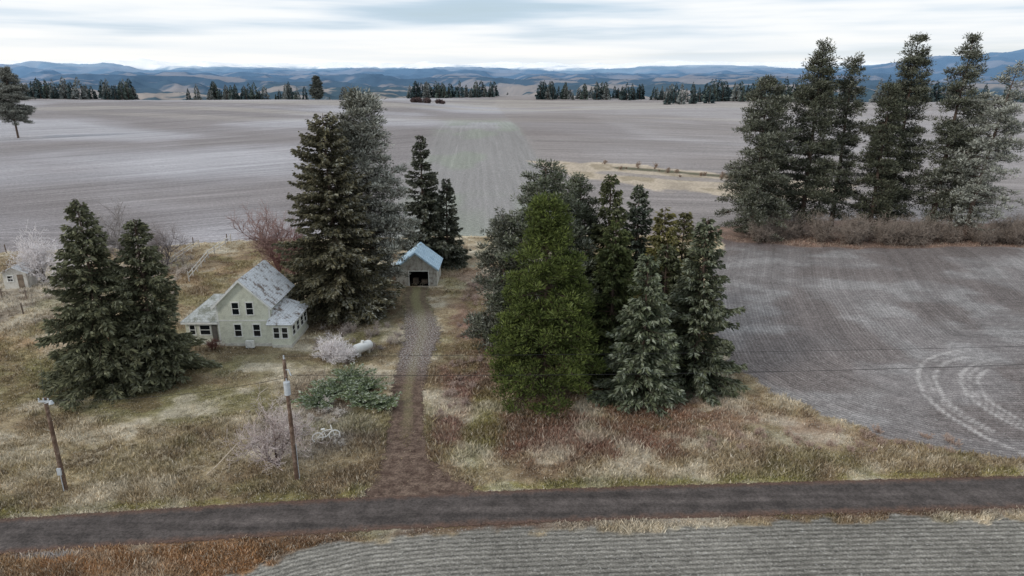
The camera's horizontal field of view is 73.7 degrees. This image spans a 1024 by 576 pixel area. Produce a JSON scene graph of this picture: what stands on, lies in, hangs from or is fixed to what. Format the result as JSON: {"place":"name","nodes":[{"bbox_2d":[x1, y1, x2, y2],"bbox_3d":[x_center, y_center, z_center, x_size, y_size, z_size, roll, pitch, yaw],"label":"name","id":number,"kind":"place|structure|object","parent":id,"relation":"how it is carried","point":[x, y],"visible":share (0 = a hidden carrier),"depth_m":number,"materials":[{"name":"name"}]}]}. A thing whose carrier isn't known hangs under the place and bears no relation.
{"place":"outdoors","nodes":[
{"label":"outdoors","id":0,"kind":"place"},
{"bbox_2d":[356,287,488,497],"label":"dirt driveway","id":1,"kind":"structure","parent":0,"point":[422,332],"depth_m":54.40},
{"bbox_2d":[0,58,885,72],"bbox_3d":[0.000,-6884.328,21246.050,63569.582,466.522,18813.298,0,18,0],"label":"snowy mountains","id":2,"kind":"structure","parent":0,"point":[143,64],"depth_m":18377.02,"materials":[{"name":"white snow"}]},
{"bbox_2d":[0,95,1023,575],"bbox_3d":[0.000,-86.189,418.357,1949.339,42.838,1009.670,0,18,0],"label":"ground","id":3,"kind":"structure","parent":0,"point":[832,319],"depth_m":76.50,"materials":[{"name":"soil"}]},
{"bbox_2d":[0,66,36,137],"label":"ponderosa pine tree","id":4,"kind":"object","parent":3,"relation":"on","point":[9,109],"visible":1,"depth_m":293.45,"materials":[{"name":"green plant"}]},
{"bbox_2d":[1,261,38,288],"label":"garden shed","id":5,"kind":"structure","parent":3,"relation":"on","point":[21,279],"depth_m":88.71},
{"bbox_2d":[17,274,24,287],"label":"door","id":6,"kind":"structure","parent":5,"relation":"in","point":[20,277],"depth_m":88.77,"materials":[{"name":"brown wood"}]},
{"bbox_2d":[2,224,64,282],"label":"frosted bare tree","id":7,"kind":"object","parent":3,"relation":"on","point":[34,257],"visible":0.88,"depth_m":89.80,"materials":[{"name":"white plant"}]},
{"bbox_2d":[0,289,69,302],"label":"wire fence","id":8,"kind":"object","parent":3,"relation":"on","point":[21,292],"visible":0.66,"depth_m":84.24,"materials":[{"name":"grey metal"}]},
{"bbox_2d":[0,292,78,313],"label":"wire fence","id":9,"kind":"object","parent":3,"relation":"on","point":[21,305],"visible":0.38,"depth_m":79.43,"materials":[{"name":"grey metal"}]},
{"bbox_2d":[38,397,67,490],"bbox_3d":[-30.031,10.548,45.063,0.979,7.260,0.449,7,19,20],"label":"utility pole","id":10,"kind":"object","parent":3,"relation":"on","point":[60,468],"visible":0.94,"depth_m":45.06,"materials":[{"name":"brown wood"}]},
{"bbox_2d":[27,269,1023,399],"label":"power lines","id":11,"kind":"object","parent":10,"relation":"attached to","point":[555,354],"visible":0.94,"depth_m":45.50,"materials":[{"name":"black metal"}]},
{"bbox_2d":[29,246,88,287],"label":"frosted bare tree","id":12,"kind":"object","parent":3,"relation":"on","point":[51,257],"visible":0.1,"depth_m":86.81,"materials":[{"name":"white plant"}]},
{"bbox_2d":[33,198,173,411],"bbox_3d":[-35.858,1.276,59.108,11.692,18.222,10.670,16,24,42],"label":"spruce tree","id":13,"kind":"object","parent":3,"relation":"on","point":[94,321],"visible":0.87,"depth_m":57.91,"materials":[{"name":"green plant"}]},
{"bbox_2d":[17,253,197,299],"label":"brush thicket","id":14,"kind":"object","parent":3,"relation":"on","point":[183,271],"visible":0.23,"depth_m":95.86,"materials":[{"name":"grey plant"}]},
{"bbox_2d":[74,196,160,263],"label":"frosted bare tree","id":15,"kind":"object","parent":3,"relation":"on","point":[113,238],"visible":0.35,"depth_m":97.11,"materials":[{"name":"grey plant"}]},
{"bbox_2d":[0,439,234,479],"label":"brush thicket","id":16,"kind":"object","parent":3,"relation":"on","point":[130,445],"visible":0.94,"depth_m":49.43,"materials":[{"name":"brown plant"}]},
{"bbox_2d":[0,234,290,252],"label":"wire fence","id":17,"kind":"object","parent":3,"relation":"on","point":[173,239],"visible":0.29,"depth_m":111.17,"materials":[{"name":"grey metal"}]},
{"bbox_2d":[87,218,221,394],"bbox_3d":[-32.716,1.710,61.229,10.269,16.159,10.256,0,18,0],"label":"spruce tree","id":18,"kind":"object","parent":3,"relation":"on","point":[169,345],"visible":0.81,"depth_m":60.17,"materials":[{"name":"green plant"}]},
{"bbox_2d":[131,219,200,273],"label":"frosted bare tree","id":19,"kind":"object","parent":3,"relation":"on","point":[158,239],"visible":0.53,"depth_m":96.36,"materials":[{"name":"grey plant"}]},
{"bbox_2d":[152,240,199,276],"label":"wooden fence","id":20,"kind":"object","parent":3,"relation":"on","point":[182,253],"visible":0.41,"depth_m":104.00,"materials":[{"name":"grey wood"}]},
{"bbox_2d":[187,234,231,281],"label":"wooden fence","id":21,"kind":"object","parent":3,"relation":"on","point":[192,273],"visible":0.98,"depth_m":101.07,"materials":[{"name":"grey wood"}]},
{"bbox_2d":[203,337,224,349],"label":"red twig shrub","id":22,"kind":"object","parent":3,"relation":"on","point":[212,344],"visible":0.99,"depth_m":69.03,"materials":[{"name":"red plant"}]},
{"bbox_2d":[206,443,237,475],"bbox_3d":[-20.755,12.261,49.085,0.189,0.925,3.254,7,19,21],"label":"fallen branch","id":23,"kind":"object","parent":3,"relation":"on","point":[221,460],"visible":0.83,"depth_m":48.85,"materials":[{"name":"grey wood"}]},
{"bbox_2d":[180,260,308,348],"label":"farmhouse","id":24,"kind":"object","parent":3,"relation":"on","point":[253,307],"visible":0.99,"depth_m":69.92,"materials":[{"name":"paint"}]},
{"bbox_2d":[190,326,194,333],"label":"window","id":25,"kind":"structure","parent":24,"relation":"in","point":[192,329],"depth_m":70.10,"materials":[{"name":"black glass"}]},
{"bbox_2d":[200,326,209,333],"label":"window","id":26,"kind":"structure","parent":24,"relation":"in","point":[204,329],"depth_m":70.10,"materials":[{"name":"black glass"}]},
{"bbox_2d":[211,325,218,341],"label":"wing door","id":27,"kind":"structure","parent":24,"relation":"in","point":[214,327],"depth_m":70.17,"materials":[{"name":"grey wood"}]},
{"bbox_2d":[231,303,238,313],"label":"window glass","id":28,"kind":"structure","parent":24,"relation":"in","point":[234,305],"depth_m":69.18,"materials":[{"name":"black glass"}]},
{"bbox_2d":[234,325,241,335],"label":"window glass","id":29,"kind":"structure","parent":24,"relation":"in","point":[237,327],"depth_m":69.86,"materials":[{"name":"black glass"}]},
{"bbox_2d":[246,303,252,313],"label":"window glass","id":30,"kind":"structure","parent":24,"relation":"in","point":[248,305],"depth_m":69.15,"materials":[{"name":"black glass"}]},
{"bbox_2d":[253,325,260,335],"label":"window glass","id":31,"kind":"structure","parent":24,"relation":"in","point":[256,327],"depth_m":69.86,"materials":[{"name":"black glass"}]},
{"bbox_2d":[273,328,279,337],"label":"window","id":32,"kind":"structure","parent":24,"relation":"in","point":[276,330],"depth_m":69.56,"materials":[{"name":"black glass"}]},
{"bbox_2d":[282,328,287,337],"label":"window","id":33,"kind":"structure","parent":24,"relation":"in","point":[284,330],"depth_m":69.59,"materials":[{"name":"black glass"}]},
{"bbox_2d":[228,200,303,271],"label":"bare maple tree","id":34,"kind":"object","parent":3,"relation":"on","point":[262,241],"visible":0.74,"depth_m":94.15,"materials":[{"name":"plant"}]},
{"bbox_2d":[216,384,329,474],"bbox_3d":[-17.153,10.294,47.747,6.459,5.712,6.418,10,20,28],"label":"frosted fruit tree","id":35,"kind":"object","parent":3,"relation":"on","point":[280,447],"visible":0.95,"depth_m":47.99,"materials":[{"name":"grey plant"}]},
{"bbox_2d":[254,227,305,276],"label":"bare maple tree","id":36,"kind":"object","parent":3,"relation":"on","point":[277,257],"visible":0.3,"depth_m":92.38,"materials":[{"name":"brown plant"}]},
{"bbox_2d":[282,355,299,480],"bbox_3d":[-14.837,9.054,45.788,0.668,9.670,0.537,15,23,39],"label":"utility pole","id":37,"kind":"object","parent":3,"relation":"on","point":[287,388],"visible":0.94,"depth_m":45.81,"materials":[{"name":"brown wood"}]},
{"bbox_2d":[249,391,363,447],"bbox_3d":[-16.271,10.508,54.874,8.000,1.598,8.419,0,18,0],"label":"brush thicket","id":38,"kind":"object","parent":3,"relation":"on","point":[336,412],"visible":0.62,"depth_m":55.31,"materials":[{"name":"plant"}]},
{"bbox_2d":[308,75,323,99],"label":"ponderosa pine tree","id":39,"kind":"object","parent":3,"relation":"on","point":[315,91],"visible":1,"depth_m":684.04,"materials":[{"name":"green plant"}]},
{"bbox_2d":[312,425,339,442],"bbox_3d":[-14.200,11.169,52.117,2.118,1.209,0.580,-6,19,-19],"label":"garden bicycle","id":40,"kind":"object","parent":3,"relation":"on","point":[323,429],"visible":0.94,"depth_m":52.08,"materials":[{"name":"white paint"}]},
{"bbox_2d":[311,332,352,364],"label":"frosted shrub","id":41,"kind":"object","parent":3,"relation":"on","point":[330,351],"visible":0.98,"depth_m":66.09,"materials":[{"name":"white plant"}]},
{"bbox_2d":[271,111,405,328],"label":"spruce tree","id":42,"kind":"object","parent":3,"relation":"on","point":[340,292],"visible":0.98,"depth_m":75.36,"materials":[{"name":"green plant"}]},
{"bbox_2d":[291,363,401,410],"bbox_3d":[-13.850,8.803,59.759,9.288,1.022,9.679,0,18,0],"label":"juniper shrub","id":43,"kind":"object","parent":3,"relation":"on","point":[362,385],"visible":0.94,"depth_m":58.77,"materials":[{"name":"green plant"}]},
{"bbox_2d":[334,344,359,365],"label":"frosted shrub","id":44,"kind":"object","parent":3,"relation":"on","point":[346,357],"visible":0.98,"depth_m":65.54,"materials":[{"name":"white plant"}]},
{"bbox_2d":[312,321,403,350],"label":"brush thicket","id":45,"kind":"object","parent":3,"relation":"on","point":[344,330],"visible":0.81,"depth_m":72.89,"materials":[{"name":"beige plant"}]},
{"bbox_2d":[352,340,372,356],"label":"propane tank","id":46,"kind":"object","parent":3,"relation":"on","point":[363,345],"visible":0.92,"depth_m":67.82,"materials":[{"name":"white metal"}]},
{"bbox_2d":[320,85,425,283],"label":"pine tree","id":47,"kind":"object","parent":3,"relation":"on","point":[361,134],"visible":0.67,"depth_m":77.90,"materials":[{"name":"green plant"}]},
{"bbox_2d":[387,242,442,285],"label":"garage barn","id":48,"kind":"structure","parent":3,"relation":"on","point":[423,264],"depth_m":89.99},
{"bbox_2d":[398,135,457,271],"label":"spruce tree","id":49,"kind":"object","parent":3,"relation":"on","point":[431,225],"visible":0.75,"depth_m":95.42,"materials":[{"name":"green plant"}]},
{"bbox_2d":[410,97,445,103],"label":"field shrub patch","id":50,"kind":"object","parent":3,"relation":"on","point":[420,100],"visible":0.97,"depth_m":619.89,"materials":[{"name":"plant"}]},
{"bbox_2d":[432,178,471,270],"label":"spruce tree","id":51,"kind":"object","parent":3,"relation":"on","point":[458,257],"visible":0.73,"depth_m":97.57,"materials":[{"name":"green plant"}]},
{"bbox_2d":[437,282,491,417],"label":"brush thicket","id":52,"kind":"object","parent":3,"relation":"on","point":[449,392],"visible":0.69,"depth_m":65.40,"materials":[{"name":"plant"}]},
{"bbox_2d":[460,206,532,358],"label":"pine tree","id":53,"kind":"object","parent":3,"relation":"on","point":[485,319],"visible":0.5,"depth_m":66.74,"materials":[{"name":"green plant"}]},
{"bbox_2d":[11,74,1023,104],"bbox_3d":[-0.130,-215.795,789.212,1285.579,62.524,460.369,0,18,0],"label":"distant treeline","id":54,"kind":"object","parent":3,"relation":"on","point":[37,89],"visible":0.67,"depth_m":711.28,"materials":[{"name":"green plant"}]},
{"bbox_2d":[475,158,602,362],"bbox_3d":[3.044,-2.782,66.099,13.490,19.597,12.726,0,18,0],"label":"pine tree","id":55,"kind":"object","parent":3,"relation":"on","point":[546,179],"visible":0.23,"depth_m":64.37,"materials":[{"name":"green plant"}]},
{"bbox_2d":[483,190,609,418],"bbox_3d":[2.867,1.024,56.631,10.889,18.306,10.525,0,18,0],"label":"pine tree","id":56,"kind":"object","parent":3,"relation":"on","point":[568,328],"visible":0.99,"depth_m":55.19,"materials":[{"name":"green plant"}]},
{"bbox_2d":[553,172,608,297],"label":"pine tree","id":57,"kind":"object","parent":3,"relation":"on","point":[587,217],"visible":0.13,"depth_m":68.97,"materials":[{"name":"green plant"}]},
{"bbox_2d":[579,174,634,354],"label":"spruce tree","id":58,"kind":"object","parent":3,"relation":"on","point":[607,186],"visible":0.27,"depth_m":66.53,"materials":[{"name":"green plant"}]},
{"bbox_2d":[574,219,641,389],"bbox_3d":[9.277,1.351,62.074,8.608,15.540,8.394,16,24,42],"label":"spruce tree","id":59,"kind":"object","parent":3,"relation":"on","point":[619,258],"visible":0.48,"depth_m":60.54,"materials":[{"name":"green plant"}]},
{"bbox_2d":[617,184,653,294],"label":"spruce tree","id":60,"kind":"object","parent":3,"relation":"on","point":[634,213],"visible":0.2,"depth_m":70.77,"materials":[{"name":"green plant"}]},
{"bbox_2d":[585,253,687,419],"bbox_3d":[10.935,3.926,57.195,8.304,14.080,8.484,14,23,38],"label":"spruce tree","id":61,"kind":"object","parent":3,"relation":"on","point":[639,385],"visible":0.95,"depth_m":56.42,"materials":[{"name":"green plant"}]},
{"bbox_2d":[633,207,689,327],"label":"spruce tree","id":62,"kind":"object","parent":3,"relation":"on","point":[658,227],"visible":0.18,"depth_m":64.04,"materials":[{"name":"green plant"}]},
{"bbox_2d":[640,243,693,379],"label":"spruce tree","id":63,"kind":"object","parent":3,"relation":"on","point":[672,263],"visible":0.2,"depth_m":61.05,"materials":[{"name":"green plant"}]},
{"bbox_2d":[603,160,733,179],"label":"brush thicket","id":64,"kind":"object","parent":3,"relation":"on","point":[668,169],"visible":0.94,"depth_m":188.32,"materials":[{"name":"brown plant"}]},
{"bbox_2d":[670,212,712,346],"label":"spruce tree","id":65,"kind":"object","parent":3,"relation":"on","point":[689,227],"visible":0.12,"depth_m":67.75,"materials":[{"name":"green plant"}]},
{"bbox_2d":[651,217,750,407],"bbox_3d":[16.301,2.246,59.870,10.217,17.125,9.985,0,18,0],"label":"spruce tree","id":66,"kind":"object","parent":3,"relation":"on","point":[707,312],"visible":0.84,"depth_m":58.92,"materials":[{"name":"green plant"}]},
{"bbox_2d":[714,73,800,241],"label":"ponderosa pine tree","id":67,"kind":"object","parent":3,"relation":"on","point":[753,194],"visible":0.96,"depth_m":109.95,"materials":[{"name":"green plant"}]},
{"bbox_2d":[753,92,794,221],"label":"ponderosa pine tree","id":68,"kind":"object","parent":3,"relation":"on","point":[783,167],"visible":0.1,"depth_m":116.99,"materials":[{"name":"green plant"}]},
{"bbox_2d":[775,37,843,233],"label":"ponderosa pine tree","id":69,"kind":"object","parent":3,"relation":"on","point":[805,139],"visible":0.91,"depth_m":113.03,"materials":[{"name":"green plant"}]},
{"bbox_2d":[702,423,963,453],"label":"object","id":70,"kind":"object","parent":3,"relation":"on","point":[760,429],"visible":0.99,"depth_m":51.89,"materials":[{"name":"brown plant"}]},
{"bbox_2d":[802,51,873,227],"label":"ponderosa pine tree","id":71,"kind":"object","parent":3,"relation":"on","point":[850,137],"visible":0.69,"depth_m":116.45,"materials":[{"name":"green plant"}]},
{"bbox_2d":[846,81,909,234],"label":"ponderosa pine tree","id":72,"kind":"object","parent":3,"relation":"on","point":[879,138],"visible":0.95,"depth_m":113.90,"materials":[{"name":"green plant"}]},
{"bbox_2d":[744,208,1023,246],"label":"brush thicket","id":73,"kind":"object","parent":3,"relation":"on","point":[910,232],"visible":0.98,"depth_m":111.35,"materials":[{"name":"plant"}]},
{"bbox_2d":[857,31,936,224],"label":"ponderosa pine tree","id":74,"kind":"object","parent":3,"relation":"on","point":[910,71],"visible":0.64,"depth_m":115.32,"materials":[{"name":"green plant"}]},
{"bbox_2d":[904,32,989,223],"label":"ponderosa pine tree","id":75,"kind":"object","parent":3,"relation":"on","point":[953,133],"visible":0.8,"depth_m":112.12,"materials":[{"name":"green plant"}]},
{"bbox_2d":[923,94,993,226],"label":"ponderosa pine tree","id":76,"kind":"object","parent":3,"relation":"on","point":[968,117],"visible":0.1,"depth_m":118.45,"materials":[{"name":"green plant"}]},
{"bbox_2d":[921,60,1023,241],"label":"ponderosa pine tree","id":77,"kind":"object","parent":3,"relation":"on","point":[1003,114],"visible":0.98,"depth_m":108.86,"materials":[{"name":"green plant"}]},
{"bbox_2d":[0,234,1023,575],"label":"dry grass","id":78,"kind":"structure","parent":0,"point":[100,562],"depth_m":50.34,"materials":[{"name":"beige plant"}]},
{"bbox_2d":[0,475,1023,553],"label":"country road","id":79,"kind":"structure","parent":0,"point":[217,522],"depth_m":44.09,"materials":[{"name":"grey asphalt"}]},
{"bbox_2d":[0,49,1023,101],"bbox_3d":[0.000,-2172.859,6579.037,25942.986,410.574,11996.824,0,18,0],"label":"distant hills","id":80,"kind":"structure","parent":0,"point":[174,84],"depth_m":4160.66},
{"bbox_2d":[0,0,1023,64],"label":"sky","id":81,"kind":"structure","parent":0,"point":[458,32],"materials":[{"name":"white"}]}
]}

